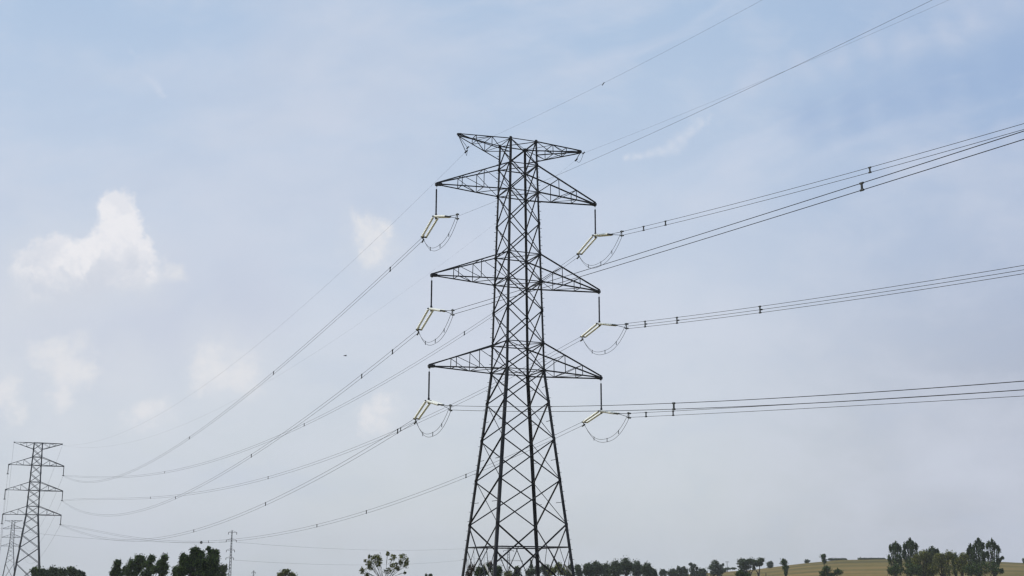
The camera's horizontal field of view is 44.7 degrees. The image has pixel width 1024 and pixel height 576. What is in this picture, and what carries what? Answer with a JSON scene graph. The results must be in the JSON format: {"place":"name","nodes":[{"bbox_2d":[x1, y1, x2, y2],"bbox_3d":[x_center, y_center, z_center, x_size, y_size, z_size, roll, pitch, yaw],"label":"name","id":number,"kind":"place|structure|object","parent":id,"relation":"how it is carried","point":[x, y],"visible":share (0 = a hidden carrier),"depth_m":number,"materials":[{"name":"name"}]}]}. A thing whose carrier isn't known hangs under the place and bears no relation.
{"place":"outdoors","nodes":[
{"label":"outdoors","id":0,"kind":"place"},
{"bbox_2d":[0,0,1023,575],"label":"sky","id":1,"kind":"structure","parent":0,"point":[179,179],"materials":[{"name":"blue"}]},
{"bbox_2d":[689,559,1023,575],"bbox_3d":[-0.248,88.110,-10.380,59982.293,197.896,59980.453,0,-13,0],"label":"ground","id":2,"kind":"structure","parent":0,"point":[874,567],"depth_m":618.45,"materials":[{"name":"green plant"}]},
{"bbox_2d":[2,520,22,575],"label":"lattice pylon","id":3,"kind":"object","parent":2,"relation":"on","point":[13,528],"visible":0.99,"depth_m":1223.92,"materials":[{"name":"metal"}]},
{"bbox_2d":[2,442,63,575],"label":"lattice pylon","id":4,"kind":"object","parent":2,"relation":"on","point":[26,514],"visible":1,"depth_m":433.79,"materials":[{"name":"metal"}]},
{"bbox_2d":[29,566,42,575],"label":"tree","id":5,"kind":"object","parent":2,"relation":"on","point":[35,571],"visible":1,"depth_m":321.22,"materials":[{"name":"green plant"}]},
{"bbox_2d":[42,566,50,575],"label":"tree","id":6,"kind":"object","parent":2,"relation":"on","point":[45,572],"visible":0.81,"depth_m":327.01,"materials":[{"name":"green plant"}]},
{"bbox_2d":[49,565,57,575],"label":"tree","id":7,"kind":"object","parent":2,"relation":"on","point":[53,570],"visible":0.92,"depth_m":333.00,"materials":[{"name":"green plant"}]},
{"bbox_2d":[57,567,69,575],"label":"tree","id":8,"kind":"object","parent":2,"relation":"on","point":[62,572],"visible":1,"depth_m":321.30,"materials":[{"name":"green plant"}]},
{"bbox_2d":[66,565,80,575],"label":"tree","id":9,"kind":"object","parent":2,"relation":"on","point":[73,571],"visible":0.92,"depth_m":327.28,"materials":[{"name":"green plant"}]},
{"bbox_2d":[78,569,85,575],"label":"tree","id":10,"kind":"object","parent":2,"relation":"on","point":[82,573],"visible":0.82,"depth_m":332.83,"materials":[{"name":"green plant"}]},
{"bbox_2d":[109,559,124,575],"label":"broadleaf tree","id":11,"kind":"object","parent":2,"relation":"on","point":[116,569],"visible":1,"depth_m":233.69,"materials":[{"name":"green plant"}]},
{"bbox_2d":[121,553,145,575],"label":"broadleaf tree","id":12,"kind":"object","parent":2,"relation":"on","point":[135,567],"visible":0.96,"depth_m":238.57,"materials":[{"name":"green plant"}]},
{"bbox_2d":[139,553,156,575],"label":"broadleaf tree","id":13,"kind":"object","parent":2,"relation":"on","point":[147,564],"visible":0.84,"depth_m":236.59,"materials":[{"name":"green plant"}]},
{"bbox_2d":[149,552,170,575],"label":"broadleaf tree","id":14,"kind":"object","parent":2,"relation":"on","point":[161,567],"visible":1,"depth_m":231.80,"materials":[{"name":"green plant"}]},
{"bbox_2d":[171,566,177,575],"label":"bush","id":15,"kind":"object","parent":2,"relation":"on","point":[174,568],"visible":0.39,"depth_m":209.24,"materials":[{"name":"green plant"}]},
{"bbox_2d":[173,546,217,575],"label":"broadleaf tree","id":16,"kind":"object","parent":2,"relation":"on","point":[192,561],"visible":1,"depth_m":199.45,"materials":[{"name":"green plant"}]},
{"bbox_2d":[205,546,222,575],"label":"broadleaf tree","id":17,"kind":"object","parent":2,"relation":"on","point":[216,552],"visible":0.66,"depth_m":203.04,"materials":[{"name":"green plant"}]},
{"bbox_2d":[218,564,229,575],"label":"broadleaf tree","id":18,"kind":"object","parent":2,"relation":"on","point":[223,571],"visible":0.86,"depth_m":253.32,"materials":[{"name":"green plant"}]},
{"bbox_2d":[226,530,236,575],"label":"slim pylon","id":19,"kind":"object","parent":2,"relation":"on","point":[232,532],"visible":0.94,"depth_m":537.94,"materials":[{"name":"metal"}]},
{"bbox_2d":[6,529,204,543],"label":"distribution wire","id":20,"kind":"object","parent":19,"relation":"attached to","point":[200,542],"visible":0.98,"depth_m":550.50,"materials":[{"name":"metal"}]},
{"bbox_2d":[277,569,297,575],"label":"broadleaf tree","id":21,"kind":"object","parent":2,"relation":"on","point":[285,572],"visible":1,"depth_m":253.32,"materials":[{"name":"green plant"}]},
{"bbox_2d":[359,551,408,575],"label":"sparse tree","id":22,"kind":"object","parent":2,"relation":"on","point":[369,563],"visible":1,"depth_m":209.75,"materials":[{"name":"green plant"}]},
{"bbox_2d":[465,563,476,575],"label":"bare shrub","id":23,"kind":"object","parent":2,"relation":"on","point":[469,571],"visible":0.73,"depth_m":146.18,"materials":[{"name":"green plant"}]},
{"bbox_2d":[473,563,491,575],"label":"broadleaf tree","id":24,"kind":"object","parent":2,"relation":"on","point":[479,572],"visible":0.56,"depth_m":185.12,"materials":[{"name":"green plant"}]},
{"bbox_2d":[491,565,505,575],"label":"broadleaf tree","id":25,"kind":"object","parent":2,"relation":"on","point":[499,570],"visible":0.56,"depth_m":223.81,"materials":[{"name":"green plant"}]},
{"bbox_2d":[502,570,511,575],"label":"broadleaf tree","id":26,"kind":"object","parent":2,"relation":"on","point":[509,573],"visible":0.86,"depth_m":311.53,"materials":[{"name":"green plant"}]},
{"bbox_2d":[503,549,522,569],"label":"slim pylon","id":27,"kind":"object","parent":2,"relation":"on","point":[509,558],"visible":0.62,"depth_m":879.61,"materials":[{"name":"metal"}]},
{"bbox_2d":[428,133,602,575],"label":"lattice pylon","id":28,"kind":"object","parent":2,"relation":"on","point":[506,372],"visible":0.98,"depth_m":115.06,"materials":[{"name":"metal"}]},
{"bbox_2d":[413,372,451,436],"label":"insulator set","id":29,"kind":"object","parent":28,"relation":"hanging from","point":[429,401],"visible":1,"depth_m":110.46,"materials":[{"name":"metal"}]},
{"bbox_2d":[60,419,413,540],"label":"conductor bundle","id":30,"kind":"object","parent":29,"relation":"hanging from","point":[274,498],"visible":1,"depth_m":154.54,"materials":[{"name":"metal"}]},
{"bbox_2d":[461,381,1023,411],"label":"conductor bundle","id":31,"kind":"object","parent":29,"relation":"attached to","point":[673,403],"visible":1,"depth_m":67.30,"materials":[{"name":"metal"}]},
{"bbox_2d":[416,280,454,344],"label":"insulator set","id":32,"kind":"object","parent":28,"relation":"hanging from","point":[431,309],"visible":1,"depth_m":112.37,"materials":[{"name":"metal"}]},
{"bbox_2d":[63,330,416,515],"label":"conductor bundle","id":33,"kind":"object","parent":32,"relation":"attached to","point":[282,433],"visible":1,"depth_m":152.35,"materials":[{"name":"metal"}]},
{"bbox_2d":[455,131,1023,313],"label":"conductor bundle","id":34,"kind":"object","parent":32,"relation":"attached to","point":[862,188],"visible":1,"depth_m":66.67,"materials":[{"name":"metal"}]},
{"bbox_2d":[421,186,458,250],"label":"insulator set","id":35,"kind":"object","parent":28,"relation":"hanging from","point":[436,216],"visible":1,"depth_m":114.49,"materials":[{"name":"metal"}]},
{"bbox_2d":[63,242,420,482],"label":"conductor bundle","id":36,"kind":"object","parent":35,"relation":"hanging from","point":[284,362],"visible":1,"depth_m":159.29,"materials":[{"name":"metal"}]},
{"bbox_2d":[457,0,931,216],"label":"conductor bundle","id":37,"kind":"object","parent":35,"relation":"attached to","point":[714,104],"visible":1,"depth_m":73.73,"materials":[{"name":"metal"}]},
{"bbox_2d":[458,135,468,155],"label":"earth wire clamp","id":38,"kind":"object","parent":28,"relation":"hanging from","point":[463,146],"visible":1,"depth_m":115.03,"materials":[{"name":"metal"}]},
{"bbox_2d":[78,192,424,444],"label":"earth wire","id":39,"kind":"object","parent":38,"relation":"attached to","point":[274,330],"visible":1,"depth_m":174.41,"materials":[{"name":"metal"}]},
{"bbox_2d":[470,2,757,146],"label":"earth wire","id":40,"kind":"object","parent":38,"relation":"attached to","point":[624,72],"visible":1,"depth_m":88.76,"materials":[{"name":"metal"}]},
{"bbox_2d":[576,209,623,267],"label":"insulator set","id":41,"kind":"object","parent":28,"relation":"hanging from","point":[595,235],"visible":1,"depth_m":120.72,"materials":[{"name":"metal"}]},
{"bbox_2d":[66,255,575,477],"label":"conductor bundle","id":42,"kind":"object","parent":41,"relation":"attached to","point":[349,400],"visible":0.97,"depth_m":178.71,"materials":[{"name":"metal"}]},
{"bbox_2d":[625,123,1023,234],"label":"conductor bundle","id":43,"kind":"object","parent":41,"relation":"attached to","point":[869,168],"visible":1,"depth_m":88.28,"materials":[{"name":"metal"}]},
{"bbox_2d":[580,297,627,354],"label":"insulator set","id":44,"kind":"object","parent":28,"relation":"hanging from","point":[586,333],"visible":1,"depth_m":118.88,"materials":[{"name":"metal"}]},
{"bbox_2d":[68,337,579,500],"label":"conductor bundle","id":45,"kind":"object","parent":44,"relation":"attached to","point":[338,453],"visible":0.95,"depth_m":179.78,"materials":[{"name":"metal"}]},
{"bbox_2d":[628,265,1023,328],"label":"conductor bundle","id":46,"kind":"object","parent":44,"relation":"attached to","point":[676,320],"visible":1,"depth_m":88.55,"materials":[{"name":"metal"}]},
{"bbox_2d":[582,383,630,442],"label":"insulator set","id":47,"kind":"object","parent":28,"relation":"hanging from","point":[596,414],"visible":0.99,"depth_m":116.94,"materials":[{"name":"metal"}]},
{"bbox_2d":[61,424,580,542],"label":"conductor bundle","id":48,"kind":"object","parent":47,"relation":"hanging from","point":[363,511],"visible":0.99,"depth_m":166.12,"materials":[{"name":"metal"}]},
{"bbox_2d":[630,393,1019,416],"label":"conductor bundle","id":49,"kind":"object","parent":47,"relation":"attached to","point":[807,408],"visible":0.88,"depth_m":92.12,"materials":[{"name":"metal"}]},
{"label":"earth wire clamp","id":50,"kind":"object","parent":28,"relation":"hanging from","visible":0},
{"bbox_2d":[69,163,571,447],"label":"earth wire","id":51,"kind":"object","parent":50,"relation":"attached to","point":[357,324],"visible":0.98,"depth_m":182.10,"materials":[{"name":"metal"}]},
{"bbox_2d":[590,0,947,150],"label":"earth wire","id":52,"kind":"object","parent":50,"relation":"attached to","point":[793,67],"visible":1,"depth_m":91.11,"materials":[{"name":"metal"}]},
{"bbox_2d":[513,566,521,575],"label":"broadleaf tree","id":53,"kind":"object","parent":2,"relation":"on","point":[517,568],"visible":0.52,"depth_m":321.32,"materials":[{"name":"green plant"}]},
{"bbox_2d":[524,565,541,575],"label":"broadleaf tree","id":54,"kind":"object","parent":2,"relation":"on","point":[532,572],"visible":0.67,"depth_m":398.91,"materials":[{"name":"green plant"}]},
{"bbox_2d":[540,564,552,575],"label":"broadleaf tree","id":55,"kind":"object","parent":2,"relation":"on","point":[544,573],"visible":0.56,"depth_m":409.17,"materials":[{"name":"green plant"}]},
{"bbox_2d":[546,562,567,575],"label":"broadleaf tree","id":56,"kind":"object","parent":2,"relation":"on","point":[555,569],"visible":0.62,"depth_m":292.28,"materials":[{"name":"green plant"}]},
{"bbox_2d":[565,564,574,575],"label":"broadleaf tree","id":57,"kind":"object","parent":2,"relation":"on","point":[568,574],"visible":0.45,"depth_m":389.34,"materials":[{"name":"green plant"}]},
{"bbox_2d":[574,564,583,575],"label":"broadleaf tree","id":58,"kind":"object","parent":2,"relation":"on","point":[578,571],"visible":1,"depth_m":409.41,"materials":[{"name":"green plant"}]},
{"bbox_2d":[582,562,595,575],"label":"broadleaf tree","id":59,"kind":"object","parent":2,"relation":"on","point":[588,569],"visible":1,"depth_m":428.40,"materials":[{"name":"green plant"}]},
{"bbox_2d":[590,560,605,575],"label":"broadleaf tree","id":60,"kind":"object","parent":2,"relation":"on","point":[599,568],"visible":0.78,"depth_m":436.40,"materials":[{"name":"green plant"}]},
{"bbox_2d":[600,561,611,575],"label":"broadleaf tree","id":61,"kind":"object","parent":2,"relation":"on","point":[606,566],"visible":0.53,"depth_m":443.74,"materials":[{"name":"green plant"}]},
{"bbox_2d":[608,558,622,575],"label":"broadleaf tree","id":62,"kind":"object","parent":2,"relation":"on","point":[616,567],"visible":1,"depth_m":428.36,"materials":[{"name":"green plant"}]},
{"bbox_2d":[620,555,634,575],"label":"broadleaf tree","id":63,"kind":"object","parent":2,"relation":"on","point":[627,565],"visible":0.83,"depth_m":436.50,"materials":[{"name":"green plant"}]},
{"bbox_2d":[631,560,641,575],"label":"broadleaf tree","id":64,"kind":"object","parent":2,"relation":"on","point":[637,566],"visible":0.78,"depth_m":443.73,"materials":[{"name":"green plant"}]},
{"bbox_2d":[640,560,655,575],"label":"broadleaf tree","id":65,"kind":"object","parent":2,"relation":"on","point":[646,569],"visible":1,"depth_m":428.74,"materials":[{"name":"green plant"}]},
{"bbox_2d":[659,569,666,575],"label":"broadleaf tree","id":66,"kind":"object","parent":2,"relation":"on","point":[662,572],"visible":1,"depth_m":603.50,"materials":[{"name":"green plant"}]},
{"bbox_2d":[667,568,678,575],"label":"broadleaf tree","id":67,"kind":"object","parent":2,"relation":"on","point":[672,572],"visible":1,"depth_m":603.59,"materials":[{"name":"green plant"}]},
{"bbox_2d":[676,565,682,575],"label":"broadleaf tree","id":68,"kind":"object","parent":2,"relation":"on","point":[678,568],"visible":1,"depth_m":603.92,"materials":[{"name":"green plant"}]},
{"bbox_2d":[681,566,689,575],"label":"broadleaf tree","id":69,"kind":"object","parent":2,"relation":"on","point":[684,572],"visible":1,"depth_m":603.89,"materials":[{"name":"green plant"}]},
{"bbox_2d":[688,562,697,575],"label":"broadleaf tree","id":70,"kind":"object","parent":2,"relation":"on","point":[693,572],"visible":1,"depth_m":604.25,"materials":[{"name":"green plant"}]},
{"bbox_2d":[696,568,707,575],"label":"broadleaf tree","id":71,"kind":"object","parent":2,"relation":"on","point":[702,572],"visible":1,"depth_m":603.68,"materials":[{"name":"green plant"}]},
{"bbox_2d":[707,559,723,575],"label":"broadleaf tree","id":72,"kind":"object","parent":2,"relation":"on","point":[715,567],"visible":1,"depth_m":633.05,"materials":[{"name":"green plant"}]},
{"bbox_2d":[723,567,736,572],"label":"hedge","id":73,"kind":"object","parent":2,"relation":"on","point":[730,568],"visible":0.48,"depth_m":779.95,"materials":[{"name":"green plant"}]},
{"bbox_2d":[734,569,749,575],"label":"bush","id":74,"kind":"object","parent":2,"relation":"on","point":[740,573],"visible":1,"depth_m":321.59,"materials":[{"name":"green plant"}]},
{"bbox_2d":[736,557,761,575],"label":"broadleaf tree","id":75,"kind":"object","parent":2,"relation":"on","point":[744,564],"visible":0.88,"depth_m":546.04,"materials":[{"name":"green plant"}]},
{"bbox_2d":[752,557,764,575],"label":"broadleaf tree","id":76,"kind":"object","parent":2,"relation":"on","point":[762,561],"visible":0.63,"depth_m":565.63,"materials":[{"name":"green plant"}]},
{"bbox_2d":[766,561,773,567],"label":"bush","id":77,"kind":"object","parent":2,"relation":"on","point":[769,564],"visible":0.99,"depth_m":760.45,"materials":[{"name":"green plant"}]},
{"bbox_2d":[779,558,788,575],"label":"broadleaf tree","id":78,"kind":"object","parent":2,"relation":"on","point":[784,563],"visible":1,"depth_m":468.15,"materials":[{"name":"green plant"}]},
{"bbox_2d":[820,554,826,564],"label":"broadleaf tree","id":79,"kind":"object","parent":2,"relation":"on","point":[823,559],"visible":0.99,"depth_m":507.79,"materials":[{"name":"green plant"}]},
{"bbox_2d":[818,564,843,575],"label":"bush","id":80,"kind":"object","parent":2,"relation":"on","point":[826,568],"visible":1,"depth_m":389.48,"materials":[{"name":"green plant"}]},
{"bbox_2d":[827,558,846,560],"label":"hedge","id":81,"kind":"object","parent":2,"relation":"on","point":[831,559],"visible":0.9,"depth_m":869.08,"materials":[{"name":"green plant"}]},
{"bbox_2d":[857,557,885,559],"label":"hedge","id":82,"kind":"object","parent":2,"relation":"on","point":[860,558],"visible":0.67,"depth_m":869.33,"materials":[{"name":"green plant"}]},
{"bbox_2d":[887,541,902,575],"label":"poplar","id":83,"kind":"object","parent":2,"relation":"on","point":[894,549],"visible":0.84,"depth_m":391.01,"materials":[{"name":"green plant"}]},
{"bbox_2d":[887,561,921,575],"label":"bush","id":84,"kind":"object","parent":2,"relation":"on","point":[894,570],"visible":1,"depth_m":375.18,"materials":[{"name":"green plant"}]},
{"bbox_2d":[901,537,918,575],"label":"poplar","id":85,"kind":"object","parent":2,"relation":"on","point":[910,545],"visible":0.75,"depth_m":394.99,"materials":[{"name":"green plant"}]},
{"bbox_2d":[911,549,933,575],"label":"broadleaf tree","id":86,"kind":"object","parent":2,"relation":"on","point":[923,556],"visible":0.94,"depth_m":378.22,"materials":[{"name":"green plant"}]},
{"bbox_2d":[924,546,939,575],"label":"poplar","id":87,"kind":"object","parent":2,"relation":"on","point":[932,549],"visible":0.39,"depth_m":420.47,"materials":[{"name":"green plant"}]},
{"bbox_2d":[928,549,956,575],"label":"broadleaf tree","id":88,"kind":"object","parent":2,"relation":"on","point":[940,560],"visible":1,"depth_m":376.47,"materials":[{"name":"green plant"}]},
{"bbox_2d":[951,553,957,575],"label":"poplar","id":89,"kind":"object","parent":2,"relation":"on","point":[954,566],"visible":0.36,"depth_m":392.39,"materials":[{"name":"green plant"}]},
{"bbox_2d":[954,552,969,575],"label":"broadleaf tree","id":90,"kind":"object","parent":2,"relation":"on","point":[961,559],"visible":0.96,"depth_m":382.43,"materials":[{"name":"green plant"}]},
{"bbox_2d":[965,543,973,575],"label":"poplar","id":91,"kind":"object","parent":2,"relation":"on","point":[969,552],"visible":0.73,"depth_m":393.98,"materials":[{"name":"green plant"}]},
{"bbox_2d":[971,537,985,575],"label":"poplar","id":92,"kind":"object","parent":2,"relation":"on","point":[979,545],"visible":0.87,"depth_m":390.90,"materials":[{"name":"green plant"}]},
{"bbox_2d":[961,560,1004,575],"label":"bush","id":93,"kind":"object","parent":2,"relation":"on","point":[994,570],"visible":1,"depth_m":374.14,"materials":[{"name":"green plant"}]},
{"bbox_2d":[985,537,1004,575],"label":"poplar","id":94,"kind":"object","parent":2,"relation":"on","point":[991,544],"visible":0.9,"depth_m":395.96,"materials":[{"name":"green plant"}]}
]}

